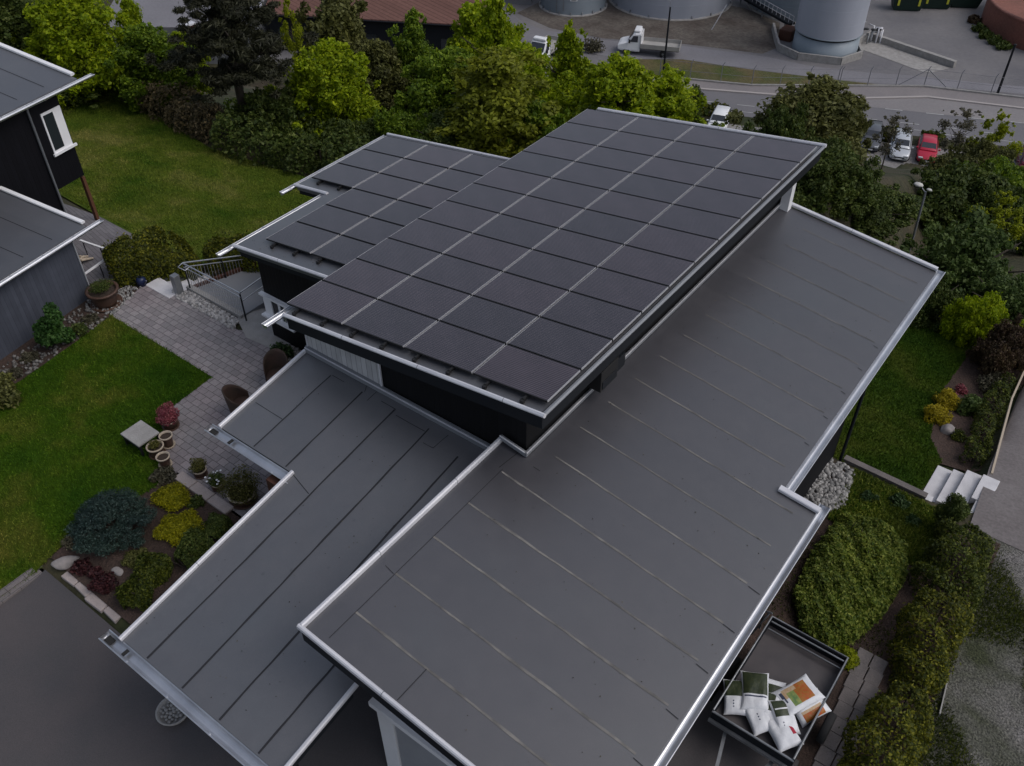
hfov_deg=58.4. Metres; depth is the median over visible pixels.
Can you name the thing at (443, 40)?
window
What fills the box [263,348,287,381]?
garden chair
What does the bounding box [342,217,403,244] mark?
solar panel
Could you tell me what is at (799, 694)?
soil bag
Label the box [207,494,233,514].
edging slab
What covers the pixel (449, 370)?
mounting rail
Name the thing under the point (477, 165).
solar panel
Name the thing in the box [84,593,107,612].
flat stone
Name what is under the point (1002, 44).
shrub
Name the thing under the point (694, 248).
solar panel
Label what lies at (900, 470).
side lawn
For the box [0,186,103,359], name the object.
grey garage
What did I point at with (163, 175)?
back lawn
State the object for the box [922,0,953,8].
waste skip
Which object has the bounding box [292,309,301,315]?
mounting rail
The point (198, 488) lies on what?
edging slab
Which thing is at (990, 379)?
shrub
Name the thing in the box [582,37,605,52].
shrub
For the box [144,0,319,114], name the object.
pine tree
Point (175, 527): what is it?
shrub
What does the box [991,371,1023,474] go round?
path kerb
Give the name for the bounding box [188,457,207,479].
flower pot
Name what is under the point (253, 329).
landing
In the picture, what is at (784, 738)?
soil bag
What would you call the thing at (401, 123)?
shrub
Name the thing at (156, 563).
shrub
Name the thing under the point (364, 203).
solar panel
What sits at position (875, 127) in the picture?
parked car
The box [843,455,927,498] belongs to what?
retaining wall
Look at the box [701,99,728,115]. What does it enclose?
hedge
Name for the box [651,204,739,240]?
solar panel
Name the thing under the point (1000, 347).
shrub
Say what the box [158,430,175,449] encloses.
flower pot
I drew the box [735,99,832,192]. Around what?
tree
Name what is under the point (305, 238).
solar panel
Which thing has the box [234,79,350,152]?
shrub
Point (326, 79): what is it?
tree
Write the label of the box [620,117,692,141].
solar panel
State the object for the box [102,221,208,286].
hedge
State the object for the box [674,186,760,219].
solar panel
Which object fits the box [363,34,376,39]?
window
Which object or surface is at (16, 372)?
shrub
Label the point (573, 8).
storage tank
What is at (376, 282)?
solar panel
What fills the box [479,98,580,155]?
tree
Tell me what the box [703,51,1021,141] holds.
road markings
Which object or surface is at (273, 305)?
window
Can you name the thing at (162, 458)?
flower pot
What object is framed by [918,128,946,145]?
hedge
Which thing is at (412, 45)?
tree
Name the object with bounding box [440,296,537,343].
solar panel
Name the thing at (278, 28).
window
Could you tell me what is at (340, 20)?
tree
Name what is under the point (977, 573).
hedge
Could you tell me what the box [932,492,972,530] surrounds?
conifer shrub
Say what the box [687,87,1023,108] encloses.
kerb
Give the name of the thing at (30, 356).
shrub
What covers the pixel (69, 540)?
shrub
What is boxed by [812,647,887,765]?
paving edge
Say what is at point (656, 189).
solar panel
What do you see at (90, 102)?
tree
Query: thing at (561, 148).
solar panel
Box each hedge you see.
[101,82,142,104]
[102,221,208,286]
[135,78,232,143]
[202,229,258,276]
[209,108,325,175]
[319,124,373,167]
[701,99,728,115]
[836,679,940,765]
[882,125,899,141]
[883,584,976,698]
[907,515,996,615]
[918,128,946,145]
[959,371,1018,466]
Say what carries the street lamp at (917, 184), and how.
on the terrain at (902, 174)
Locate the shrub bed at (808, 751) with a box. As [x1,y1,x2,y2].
[717,462,1000,765]
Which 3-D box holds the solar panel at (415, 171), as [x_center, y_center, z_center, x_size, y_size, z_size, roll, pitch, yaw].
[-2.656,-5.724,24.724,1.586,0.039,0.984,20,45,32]
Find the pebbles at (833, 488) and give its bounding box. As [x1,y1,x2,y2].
[804,457,854,511]
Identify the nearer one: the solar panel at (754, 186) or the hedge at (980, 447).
the solar panel at (754, 186)
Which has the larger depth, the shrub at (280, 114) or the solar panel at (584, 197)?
the shrub at (280, 114)
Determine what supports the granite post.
on the terrain at (902, 174)
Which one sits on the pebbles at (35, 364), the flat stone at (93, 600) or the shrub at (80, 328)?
the shrub at (80, 328)
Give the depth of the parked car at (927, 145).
80.82 m
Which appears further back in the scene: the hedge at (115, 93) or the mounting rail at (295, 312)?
the hedge at (115, 93)
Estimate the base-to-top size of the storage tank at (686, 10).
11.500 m
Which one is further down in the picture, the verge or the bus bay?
the bus bay
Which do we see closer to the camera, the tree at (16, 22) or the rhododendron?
the rhododendron
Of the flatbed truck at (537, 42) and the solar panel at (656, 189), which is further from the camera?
the flatbed truck at (537, 42)
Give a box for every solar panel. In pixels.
[266,222,338,253]
[287,280,375,324]
[297,205,367,234]
[311,235,374,264]
[312,163,377,187]
[323,258,409,299]
[326,188,395,216]
[338,149,402,172]
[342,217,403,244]
[343,300,436,347]
[354,173,421,199]
[357,238,440,275]
[364,136,426,158]
[371,200,430,226]
[379,276,470,320]
[380,159,446,183]
[388,219,470,253]
[399,184,457,208]
[405,145,470,168]
[405,321,504,373]
[412,254,501,295]
[419,200,498,233]
[425,169,481,191]
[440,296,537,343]
[444,233,530,271]
[447,183,524,213]
[450,154,505,175]
[473,344,579,401]
[474,166,549,195]
[474,214,557,249]
[474,272,567,316]
[499,151,573,178]
[501,196,583,228]
[505,250,595,291]
[508,317,611,369]
[523,136,595,161]
[528,178,607,209]
[534,229,622,267]
[541,291,640,340]
[546,122,616,146]
[553,162,630,190]
[561,209,647,244]
[568,109,637,131]
[571,268,667,312]
[576,146,652,173]
[587,191,670,223]
[599,131,672,156]
[599,245,693,286]
[611,173,692,204]
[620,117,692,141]
[626,224,717,262]
[634,157,713,185]
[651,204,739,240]
[655,141,733,168]
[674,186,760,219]
[676,126,752,151]
[696,168,780,199]
[717,152,798,180]
[736,136,816,163]
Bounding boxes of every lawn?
[0,316,210,589]
[59,94,312,266]
[833,327,972,488]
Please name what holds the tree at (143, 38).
on the terrain at (902, 174)
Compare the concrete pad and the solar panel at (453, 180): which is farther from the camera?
the concrete pad
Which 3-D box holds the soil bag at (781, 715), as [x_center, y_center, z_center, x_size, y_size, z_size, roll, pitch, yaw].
[4.734,5.811,15.920,0.420,0.187,0.620,-1,53,-12]
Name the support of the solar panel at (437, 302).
attached to the mounting rail at (352, 334)
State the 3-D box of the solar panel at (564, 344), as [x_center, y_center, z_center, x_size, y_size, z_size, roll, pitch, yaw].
[0.853,-0.723,16.375,1.586,0.039,0.984,20,45,32]
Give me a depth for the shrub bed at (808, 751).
18.63 m
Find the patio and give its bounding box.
[113,286,301,517]
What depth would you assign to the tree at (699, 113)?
54.23 m
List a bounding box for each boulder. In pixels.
[50,555,79,569]
[111,566,122,575]
[940,424,954,435]
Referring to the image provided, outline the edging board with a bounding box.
[938,683,947,715]
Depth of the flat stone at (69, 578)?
19.12 m
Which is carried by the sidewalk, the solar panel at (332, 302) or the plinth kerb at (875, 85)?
the plinth kerb at (875, 85)
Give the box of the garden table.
[120,420,159,456]
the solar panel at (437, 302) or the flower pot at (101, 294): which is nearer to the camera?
the solar panel at (437, 302)
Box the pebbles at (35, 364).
[0,308,106,376]
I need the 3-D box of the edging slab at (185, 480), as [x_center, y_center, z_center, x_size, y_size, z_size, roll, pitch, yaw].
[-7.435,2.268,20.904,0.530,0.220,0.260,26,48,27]
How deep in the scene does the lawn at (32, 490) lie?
22.02 m
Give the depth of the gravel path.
17.64 m
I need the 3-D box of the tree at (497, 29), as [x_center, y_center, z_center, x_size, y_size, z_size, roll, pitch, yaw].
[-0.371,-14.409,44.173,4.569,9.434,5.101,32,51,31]
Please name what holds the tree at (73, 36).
on the terrain at (902, 174)
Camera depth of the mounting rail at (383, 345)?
16.98 m
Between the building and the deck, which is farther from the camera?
the building
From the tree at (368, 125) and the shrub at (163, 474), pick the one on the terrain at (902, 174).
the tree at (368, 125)
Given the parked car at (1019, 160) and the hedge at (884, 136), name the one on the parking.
the parked car at (1019, 160)
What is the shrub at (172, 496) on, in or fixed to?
on the flower bed at (129, 615)
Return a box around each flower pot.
[85,278,122,312]
[146,440,165,460]
[155,401,179,431]
[155,451,171,466]
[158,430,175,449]
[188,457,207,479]
[204,469,224,491]
[216,464,261,509]
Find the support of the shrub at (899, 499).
on the shrub bed at (808, 751)
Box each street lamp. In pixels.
[662,0,670,72]
[908,182,931,253]
[996,44,1016,92]
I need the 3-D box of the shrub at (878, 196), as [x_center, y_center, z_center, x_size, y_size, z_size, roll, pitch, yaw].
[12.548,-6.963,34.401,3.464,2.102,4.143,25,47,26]
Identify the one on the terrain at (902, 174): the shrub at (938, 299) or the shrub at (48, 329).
the shrub at (938, 299)
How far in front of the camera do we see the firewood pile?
27.45 m
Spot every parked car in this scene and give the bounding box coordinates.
[706,104,730,127]
[861,119,883,151]
[888,127,913,161]
[915,133,940,162]
[1015,145,1023,166]
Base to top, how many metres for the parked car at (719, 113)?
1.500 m
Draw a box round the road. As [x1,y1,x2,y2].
[270,50,1023,145]
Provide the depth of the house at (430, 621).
15.97 m
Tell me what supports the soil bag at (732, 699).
in the trailer
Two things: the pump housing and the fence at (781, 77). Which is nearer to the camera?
the fence at (781, 77)
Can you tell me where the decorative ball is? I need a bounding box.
[136,275,146,286]
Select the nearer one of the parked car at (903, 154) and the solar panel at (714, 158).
the solar panel at (714, 158)
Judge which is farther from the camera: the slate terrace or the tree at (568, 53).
the tree at (568, 53)
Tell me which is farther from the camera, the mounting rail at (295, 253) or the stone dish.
the mounting rail at (295, 253)
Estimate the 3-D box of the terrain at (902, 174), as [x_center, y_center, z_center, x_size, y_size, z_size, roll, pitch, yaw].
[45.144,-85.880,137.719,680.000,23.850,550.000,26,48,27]
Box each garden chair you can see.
[221,384,248,412]
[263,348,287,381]
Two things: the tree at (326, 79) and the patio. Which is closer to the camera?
the patio
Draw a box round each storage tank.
[539,0,606,16]
[609,0,732,20]
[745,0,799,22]
[792,0,870,56]
[981,0,1023,50]
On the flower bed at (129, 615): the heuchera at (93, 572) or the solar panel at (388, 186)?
the heuchera at (93, 572)
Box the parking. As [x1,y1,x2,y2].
[706,123,1016,167]
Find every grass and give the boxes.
[827,472,935,571]
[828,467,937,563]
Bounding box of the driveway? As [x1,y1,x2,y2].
[0,570,798,765]
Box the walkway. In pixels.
[740,0,794,25]
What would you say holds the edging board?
on the gravel path
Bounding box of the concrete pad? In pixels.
[861,40,947,71]
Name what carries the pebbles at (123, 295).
on the garden bed at (31, 343)
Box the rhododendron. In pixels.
[956,393,991,416]
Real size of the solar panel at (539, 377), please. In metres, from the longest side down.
1.586 x 0.984 x 0.039 m
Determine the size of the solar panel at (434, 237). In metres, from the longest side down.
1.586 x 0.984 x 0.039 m
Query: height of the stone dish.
0.090 m
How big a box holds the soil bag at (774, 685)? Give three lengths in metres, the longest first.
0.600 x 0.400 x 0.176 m
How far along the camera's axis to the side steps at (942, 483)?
22.73 m
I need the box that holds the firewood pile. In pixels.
[79,255,93,262]
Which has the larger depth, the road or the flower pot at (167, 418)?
the road
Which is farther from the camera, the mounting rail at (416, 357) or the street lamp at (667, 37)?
the street lamp at (667, 37)
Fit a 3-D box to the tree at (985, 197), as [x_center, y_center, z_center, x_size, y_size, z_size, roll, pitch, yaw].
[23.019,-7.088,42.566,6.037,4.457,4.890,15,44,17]
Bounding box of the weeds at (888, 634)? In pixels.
[743,540,899,668]
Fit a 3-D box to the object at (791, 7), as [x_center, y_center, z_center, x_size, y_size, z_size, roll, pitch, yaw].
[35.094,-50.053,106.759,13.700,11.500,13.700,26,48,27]
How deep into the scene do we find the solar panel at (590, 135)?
23.75 m
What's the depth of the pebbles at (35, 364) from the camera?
24.28 m
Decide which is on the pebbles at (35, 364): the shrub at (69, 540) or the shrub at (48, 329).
the shrub at (48, 329)
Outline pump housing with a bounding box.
[778,24,795,41]
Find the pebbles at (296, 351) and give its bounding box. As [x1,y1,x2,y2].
[275,344,299,361]
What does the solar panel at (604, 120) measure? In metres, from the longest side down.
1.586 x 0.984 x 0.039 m
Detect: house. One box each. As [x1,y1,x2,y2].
[0,42,99,219]
[98,107,945,765]
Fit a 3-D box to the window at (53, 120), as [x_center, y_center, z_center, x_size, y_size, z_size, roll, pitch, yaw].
[-13.434,-7.477,27.117,0.090,1.300,0.860,18,45,20]
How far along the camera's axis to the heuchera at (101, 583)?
18.77 m
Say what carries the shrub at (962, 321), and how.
on the terrain at (902, 174)
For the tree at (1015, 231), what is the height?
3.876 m
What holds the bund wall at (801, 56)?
on the yard at (949, 33)
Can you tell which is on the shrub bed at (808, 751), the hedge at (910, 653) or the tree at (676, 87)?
the hedge at (910, 653)
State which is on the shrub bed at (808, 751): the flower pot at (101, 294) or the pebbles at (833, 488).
the pebbles at (833, 488)
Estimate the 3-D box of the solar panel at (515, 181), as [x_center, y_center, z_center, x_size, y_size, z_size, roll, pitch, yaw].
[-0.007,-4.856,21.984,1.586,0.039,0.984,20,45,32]
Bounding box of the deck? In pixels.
[186,261,264,318]
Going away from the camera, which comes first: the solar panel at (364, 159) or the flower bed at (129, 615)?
the flower bed at (129, 615)
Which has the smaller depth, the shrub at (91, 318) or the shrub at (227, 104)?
the shrub at (91, 318)
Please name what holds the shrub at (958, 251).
on the terrain at (902, 174)
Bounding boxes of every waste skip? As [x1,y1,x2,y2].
[891,0,925,10]
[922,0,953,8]
[951,0,981,7]
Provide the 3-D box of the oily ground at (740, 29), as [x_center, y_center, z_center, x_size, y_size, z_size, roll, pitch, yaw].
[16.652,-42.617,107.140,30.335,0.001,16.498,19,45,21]
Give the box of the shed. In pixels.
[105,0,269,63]
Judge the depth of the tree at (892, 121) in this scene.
47.62 m
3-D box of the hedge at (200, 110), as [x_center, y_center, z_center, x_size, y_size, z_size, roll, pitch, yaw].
[-13.643,-11.605,38.828,5.436,2.596,2.945,26,48,27]
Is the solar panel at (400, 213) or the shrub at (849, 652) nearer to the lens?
the shrub at (849, 652)
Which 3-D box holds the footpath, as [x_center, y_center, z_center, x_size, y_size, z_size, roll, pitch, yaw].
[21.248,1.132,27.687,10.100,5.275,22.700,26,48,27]
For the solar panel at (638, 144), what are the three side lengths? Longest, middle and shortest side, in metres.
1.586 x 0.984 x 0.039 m
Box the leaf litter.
[154,228,899,756]
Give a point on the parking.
(888, 162)
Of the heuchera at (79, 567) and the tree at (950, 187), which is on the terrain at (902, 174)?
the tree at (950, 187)
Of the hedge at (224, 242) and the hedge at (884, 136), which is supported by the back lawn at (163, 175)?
the hedge at (224, 242)
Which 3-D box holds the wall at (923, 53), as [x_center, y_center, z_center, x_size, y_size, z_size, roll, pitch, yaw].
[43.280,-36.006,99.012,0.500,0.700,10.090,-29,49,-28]
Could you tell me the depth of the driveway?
16.99 m
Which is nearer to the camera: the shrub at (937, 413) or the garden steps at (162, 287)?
the shrub at (937, 413)
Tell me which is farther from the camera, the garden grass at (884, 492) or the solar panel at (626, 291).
the garden grass at (884, 492)
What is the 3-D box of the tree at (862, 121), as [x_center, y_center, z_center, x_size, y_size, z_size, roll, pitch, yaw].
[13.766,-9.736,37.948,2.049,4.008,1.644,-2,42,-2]
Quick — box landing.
[237,308,289,347]
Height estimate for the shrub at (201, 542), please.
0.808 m
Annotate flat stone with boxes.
[61,571,78,586]
[75,582,91,596]
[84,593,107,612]
[103,606,120,623]
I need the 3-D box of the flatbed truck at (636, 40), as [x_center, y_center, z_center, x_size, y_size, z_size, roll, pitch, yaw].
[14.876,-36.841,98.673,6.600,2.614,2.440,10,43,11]
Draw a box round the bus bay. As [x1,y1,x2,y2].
[866,98,1023,123]
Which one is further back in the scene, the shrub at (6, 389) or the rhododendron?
the rhododendron
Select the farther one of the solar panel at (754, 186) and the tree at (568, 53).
the tree at (568, 53)
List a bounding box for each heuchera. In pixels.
[69,557,92,575]
[86,566,104,578]
[87,571,119,594]
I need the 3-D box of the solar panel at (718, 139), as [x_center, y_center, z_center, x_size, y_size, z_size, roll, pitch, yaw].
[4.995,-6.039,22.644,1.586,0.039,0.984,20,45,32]
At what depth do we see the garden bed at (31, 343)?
24.51 m
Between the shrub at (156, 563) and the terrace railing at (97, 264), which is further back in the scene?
the terrace railing at (97, 264)
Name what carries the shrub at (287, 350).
on the pebbles at (296, 351)
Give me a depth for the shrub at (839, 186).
32.10 m
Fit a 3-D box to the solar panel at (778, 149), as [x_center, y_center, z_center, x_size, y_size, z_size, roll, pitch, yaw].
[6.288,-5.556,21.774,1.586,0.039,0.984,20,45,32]
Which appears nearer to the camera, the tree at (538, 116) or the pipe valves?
the tree at (538, 116)
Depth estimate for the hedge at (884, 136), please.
83.63 m
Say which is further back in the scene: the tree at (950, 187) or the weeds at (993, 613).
the tree at (950, 187)
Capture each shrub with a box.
[0,371,23,409]
[5,367,23,379]
[19,350,39,363]
[31,302,75,347]
[59,531,81,549]
[70,322,89,338]
[79,312,100,326]
[114,552,173,611]
[120,547,147,568]
[148,465,176,486]
[150,481,191,511]
[152,508,204,546]
[172,511,233,569]
[187,494,205,508]
[211,262,235,276]
[223,92,253,116]
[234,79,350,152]
[269,341,293,358]
[365,107,437,138]
[411,103,488,152]
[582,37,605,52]
[788,511,908,648]
[792,186,818,218]
[794,135,884,213]
[821,220,884,247]
[830,165,894,220]
[833,645,860,670]
[850,182,928,250]
[859,489,879,503]
[888,492,910,509]
[897,205,1023,300]
[905,513,921,526]
[909,274,980,333]
[923,403,953,425]
[931,387,962,410]
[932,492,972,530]
[939,291,1023,347]
[942,259,1023,336]
[950,428,968,443]
[955,383,968,395]
[965,312,1023,374]
[967,14,981,24]
[970,22,988,31]
[975,371,1021,397]
[978,29,993,39]
[986,34,1002,45]
[995,39,1013,49]
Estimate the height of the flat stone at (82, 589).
0.250 m
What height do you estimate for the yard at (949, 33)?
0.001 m
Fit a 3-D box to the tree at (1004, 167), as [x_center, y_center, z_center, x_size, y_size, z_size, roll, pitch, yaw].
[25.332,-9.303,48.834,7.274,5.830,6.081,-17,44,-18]
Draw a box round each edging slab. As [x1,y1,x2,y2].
[174,471,196,488]
[189,482,214,501]
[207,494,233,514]
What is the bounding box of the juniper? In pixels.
[63,486,157,557]
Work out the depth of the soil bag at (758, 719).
15.88 m
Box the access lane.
[502,7,1023,93]
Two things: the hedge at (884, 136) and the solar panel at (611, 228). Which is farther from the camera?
the hedge at (884, 136)
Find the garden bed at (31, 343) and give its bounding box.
[0,286,138,383]
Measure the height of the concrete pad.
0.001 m
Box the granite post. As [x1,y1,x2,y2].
[169,272,183,294]
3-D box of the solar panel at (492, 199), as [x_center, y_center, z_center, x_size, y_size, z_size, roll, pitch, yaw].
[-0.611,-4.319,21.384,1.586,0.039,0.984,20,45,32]
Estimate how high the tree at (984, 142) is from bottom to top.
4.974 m
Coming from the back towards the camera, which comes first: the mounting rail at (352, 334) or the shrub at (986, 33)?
the shrub at (986, 33)
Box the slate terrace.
[64,204,135,282]
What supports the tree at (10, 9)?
on the terrain at (902, 174)
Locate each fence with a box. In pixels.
[659,56,842,83]
[839,66,1023,92]
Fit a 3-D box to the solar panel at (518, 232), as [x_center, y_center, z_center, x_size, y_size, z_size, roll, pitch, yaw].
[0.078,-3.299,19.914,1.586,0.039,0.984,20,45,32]
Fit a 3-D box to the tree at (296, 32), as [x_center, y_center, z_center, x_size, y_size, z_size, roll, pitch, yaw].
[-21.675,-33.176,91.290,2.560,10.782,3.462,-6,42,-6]
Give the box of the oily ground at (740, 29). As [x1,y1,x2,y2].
[518,0,779,53]
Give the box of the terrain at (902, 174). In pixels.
[20,0,1023,700]
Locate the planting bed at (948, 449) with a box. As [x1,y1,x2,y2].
[931,348,1023,471]
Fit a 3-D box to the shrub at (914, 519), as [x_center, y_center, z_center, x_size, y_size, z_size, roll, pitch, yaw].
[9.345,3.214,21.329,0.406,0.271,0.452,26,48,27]
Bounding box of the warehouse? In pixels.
[266,0,485,50]
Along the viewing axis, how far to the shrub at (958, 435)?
24.65 m
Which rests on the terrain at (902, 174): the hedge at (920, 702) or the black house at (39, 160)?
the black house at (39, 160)
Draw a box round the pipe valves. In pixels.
[864,22,883,43]
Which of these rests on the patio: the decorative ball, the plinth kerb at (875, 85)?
the decorative ball
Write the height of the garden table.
0.385 m
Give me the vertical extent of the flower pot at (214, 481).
0.464 m
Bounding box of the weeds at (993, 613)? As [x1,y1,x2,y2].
[906,544,1023,765]
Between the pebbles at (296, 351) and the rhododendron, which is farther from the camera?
the rhododendron
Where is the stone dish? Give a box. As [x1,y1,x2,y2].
[155,698,186,725]
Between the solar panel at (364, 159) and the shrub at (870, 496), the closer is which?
the shrub at (870, 496)
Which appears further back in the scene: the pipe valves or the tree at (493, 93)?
the pipe valves
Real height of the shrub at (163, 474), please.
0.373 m
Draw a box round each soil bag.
[723,679,745,715]
[740,670,768,709]
[745,709,769,735]
[764,692,778,718]
[768,679,785,692]
[768,700,800,733]
[768,718,803,751]
[772,674,825,714]
[795,688,830,727]
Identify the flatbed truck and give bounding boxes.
[531,35,557,56]
[618,25,681,57]
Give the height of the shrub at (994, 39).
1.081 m
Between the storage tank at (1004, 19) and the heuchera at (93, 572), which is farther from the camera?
the storage tank at (1004, 19)
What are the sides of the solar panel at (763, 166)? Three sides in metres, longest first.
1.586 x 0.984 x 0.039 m
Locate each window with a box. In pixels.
[40,105,77,156]
[258,290,295,332]
[278,28,295,41]
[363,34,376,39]
[441,38,446,49]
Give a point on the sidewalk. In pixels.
(908, 91)
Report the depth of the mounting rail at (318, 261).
21.33 m
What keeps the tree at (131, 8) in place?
on the terrain at (902, 174)
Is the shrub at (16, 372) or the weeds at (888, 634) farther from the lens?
the shrub at (16, 372)
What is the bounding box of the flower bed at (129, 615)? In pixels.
[51,473,241,623]
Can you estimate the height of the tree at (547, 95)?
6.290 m
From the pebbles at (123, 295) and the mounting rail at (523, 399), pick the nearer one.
the mounting rail at (523, 399)
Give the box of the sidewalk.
[546,66,1023,106]
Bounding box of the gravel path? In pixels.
[908,537,1023,765]
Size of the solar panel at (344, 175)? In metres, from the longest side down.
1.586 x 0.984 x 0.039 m
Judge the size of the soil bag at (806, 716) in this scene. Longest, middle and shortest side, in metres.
0.620 x 0.440 x 0.196 m
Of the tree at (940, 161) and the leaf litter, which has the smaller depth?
the leaf litter
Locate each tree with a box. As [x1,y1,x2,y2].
[0,0,52,62]
[2,0,45,15]
[9,0,139,109]
[57,72,113,109]
[102,22,199,111]
[111,0,143,69]
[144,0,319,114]
[168,31,211,94]
[261,36,385,139]
[278,0,303,68]
[292,117,381,170]
[294,0,380,118]
[354,38,413,114]
[386,6,444,114]
[388,46,472,125]
[409,45,474,85]
[429,46,561,157]
[434,0,528,52]
[461,0,536,57]
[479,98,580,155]
[499,37,569,119]
[545,19,591,121]
[559,50,677,121]
[648,63,725,127]
[688,83,707,122]
[723,72,875,165]
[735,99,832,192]
[834,106,873,160]
[872,112,913,168]
[908,156,1016,232]
[918,136,1016,170]
[922,146,1009,170]
[937,107,994,155]
[956,176,1023,256]
[962,155,1023,206]
[964,108,1023,156]
[966,190,1023,249]
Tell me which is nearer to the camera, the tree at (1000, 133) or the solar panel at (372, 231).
the solar panel at (372, 231)
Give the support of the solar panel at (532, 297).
attached to the mounting rail at (416, 357)
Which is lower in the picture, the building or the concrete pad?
the concrete pad
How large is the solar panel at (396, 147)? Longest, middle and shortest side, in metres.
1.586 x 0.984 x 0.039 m
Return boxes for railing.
[79,239,120,277]
[178,255,262,320]
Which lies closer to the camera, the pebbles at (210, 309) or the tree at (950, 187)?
the pebbles at (210, 309)
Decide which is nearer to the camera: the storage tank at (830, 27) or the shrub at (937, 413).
the shrub at (937, 413)
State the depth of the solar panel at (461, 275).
18.67 m
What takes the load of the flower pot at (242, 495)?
on the patio
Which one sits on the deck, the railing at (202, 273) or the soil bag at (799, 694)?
the railing at (202, 273)
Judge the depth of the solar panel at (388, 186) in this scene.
24.07 m
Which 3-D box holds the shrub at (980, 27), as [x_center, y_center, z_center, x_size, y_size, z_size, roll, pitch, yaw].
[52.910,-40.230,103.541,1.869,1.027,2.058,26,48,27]
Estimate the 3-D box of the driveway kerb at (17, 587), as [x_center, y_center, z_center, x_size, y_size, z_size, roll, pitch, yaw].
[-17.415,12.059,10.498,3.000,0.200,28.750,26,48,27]
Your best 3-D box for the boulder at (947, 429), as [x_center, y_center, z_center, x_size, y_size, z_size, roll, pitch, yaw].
[11.900,1.301,24.996,0.407,0.331,0.395,26,48,27]
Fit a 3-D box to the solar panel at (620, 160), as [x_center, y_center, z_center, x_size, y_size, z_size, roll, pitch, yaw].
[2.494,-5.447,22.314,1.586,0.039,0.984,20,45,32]
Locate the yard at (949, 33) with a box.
[504,0,1023,95]
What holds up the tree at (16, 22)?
on the terrain at (902, 174)
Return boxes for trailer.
[708,610,848,765]
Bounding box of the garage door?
[368,697,455,765]
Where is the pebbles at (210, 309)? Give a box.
[172,289,238,329]
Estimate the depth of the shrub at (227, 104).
38.41 m
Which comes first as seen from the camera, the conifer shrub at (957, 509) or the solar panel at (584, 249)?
the solar panel at (584, 249)
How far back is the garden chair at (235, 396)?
22.20 m
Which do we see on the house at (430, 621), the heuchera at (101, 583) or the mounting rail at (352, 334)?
the mounting rail at (352, 334)
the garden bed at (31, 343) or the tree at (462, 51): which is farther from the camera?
the tree at (462, 51)
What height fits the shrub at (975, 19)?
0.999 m
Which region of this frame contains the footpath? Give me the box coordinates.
[971,387,1023,550]
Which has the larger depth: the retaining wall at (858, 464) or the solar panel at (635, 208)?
the retaining wall at (858, 464)
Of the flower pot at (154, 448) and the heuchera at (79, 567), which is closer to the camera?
the heuchera at (79, 567)
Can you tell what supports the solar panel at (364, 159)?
attached to the mounting rail
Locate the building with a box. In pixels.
[504,0,532,4]
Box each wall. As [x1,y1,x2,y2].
[771,23,870,64]
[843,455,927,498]
[872,33,956,67]
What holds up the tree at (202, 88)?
on the terrain at (902, 174)
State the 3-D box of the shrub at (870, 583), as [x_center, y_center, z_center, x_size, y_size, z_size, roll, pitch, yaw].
[7.243,4.112,19.539,1.961,1.027,4.435,26,48,27]
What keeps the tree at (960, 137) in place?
on the terrain at (902, 174)
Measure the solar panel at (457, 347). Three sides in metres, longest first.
1.586 x 0.984 x 0.039 m
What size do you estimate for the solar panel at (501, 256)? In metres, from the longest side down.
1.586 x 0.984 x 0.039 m
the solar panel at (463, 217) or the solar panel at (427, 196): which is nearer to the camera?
the solar panel at (463, 217)
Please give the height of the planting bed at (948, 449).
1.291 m
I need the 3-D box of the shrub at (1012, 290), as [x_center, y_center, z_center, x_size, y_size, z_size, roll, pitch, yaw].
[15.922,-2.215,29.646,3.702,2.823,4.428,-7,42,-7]
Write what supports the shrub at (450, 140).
on the terrain at (902, 174)
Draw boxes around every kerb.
[0,565,43,605]
[661,75,1023,98]
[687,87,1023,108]
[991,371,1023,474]
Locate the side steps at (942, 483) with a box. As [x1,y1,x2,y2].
[923,465,999,512]
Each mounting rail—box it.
[292,250,300,256]
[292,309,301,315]
[316,258,324,264]
[319,319,329,326]
[349,330,358,337]
[379,341,388,349]
[412,354,421,362]
[446,367,455,375]
[482,380,491,389]
[519,395,529,403]
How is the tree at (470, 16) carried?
on the terrain at (902, 174)
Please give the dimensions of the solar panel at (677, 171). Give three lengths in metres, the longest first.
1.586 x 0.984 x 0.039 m
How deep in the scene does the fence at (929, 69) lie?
91.67 m
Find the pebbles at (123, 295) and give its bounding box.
[85,285,141,314]
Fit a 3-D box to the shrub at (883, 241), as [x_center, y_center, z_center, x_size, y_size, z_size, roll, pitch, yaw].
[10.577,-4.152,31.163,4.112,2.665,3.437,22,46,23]
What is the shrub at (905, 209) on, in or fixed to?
on the terrain at (902, 174)
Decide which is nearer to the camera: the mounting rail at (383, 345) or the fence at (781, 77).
the mounting rail at (383, 345)
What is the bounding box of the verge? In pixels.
[638,59,877,84]
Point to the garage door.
(403, 746)
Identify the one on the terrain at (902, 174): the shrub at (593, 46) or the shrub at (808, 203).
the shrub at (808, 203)
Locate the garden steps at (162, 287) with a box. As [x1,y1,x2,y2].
[146,273,210,298]

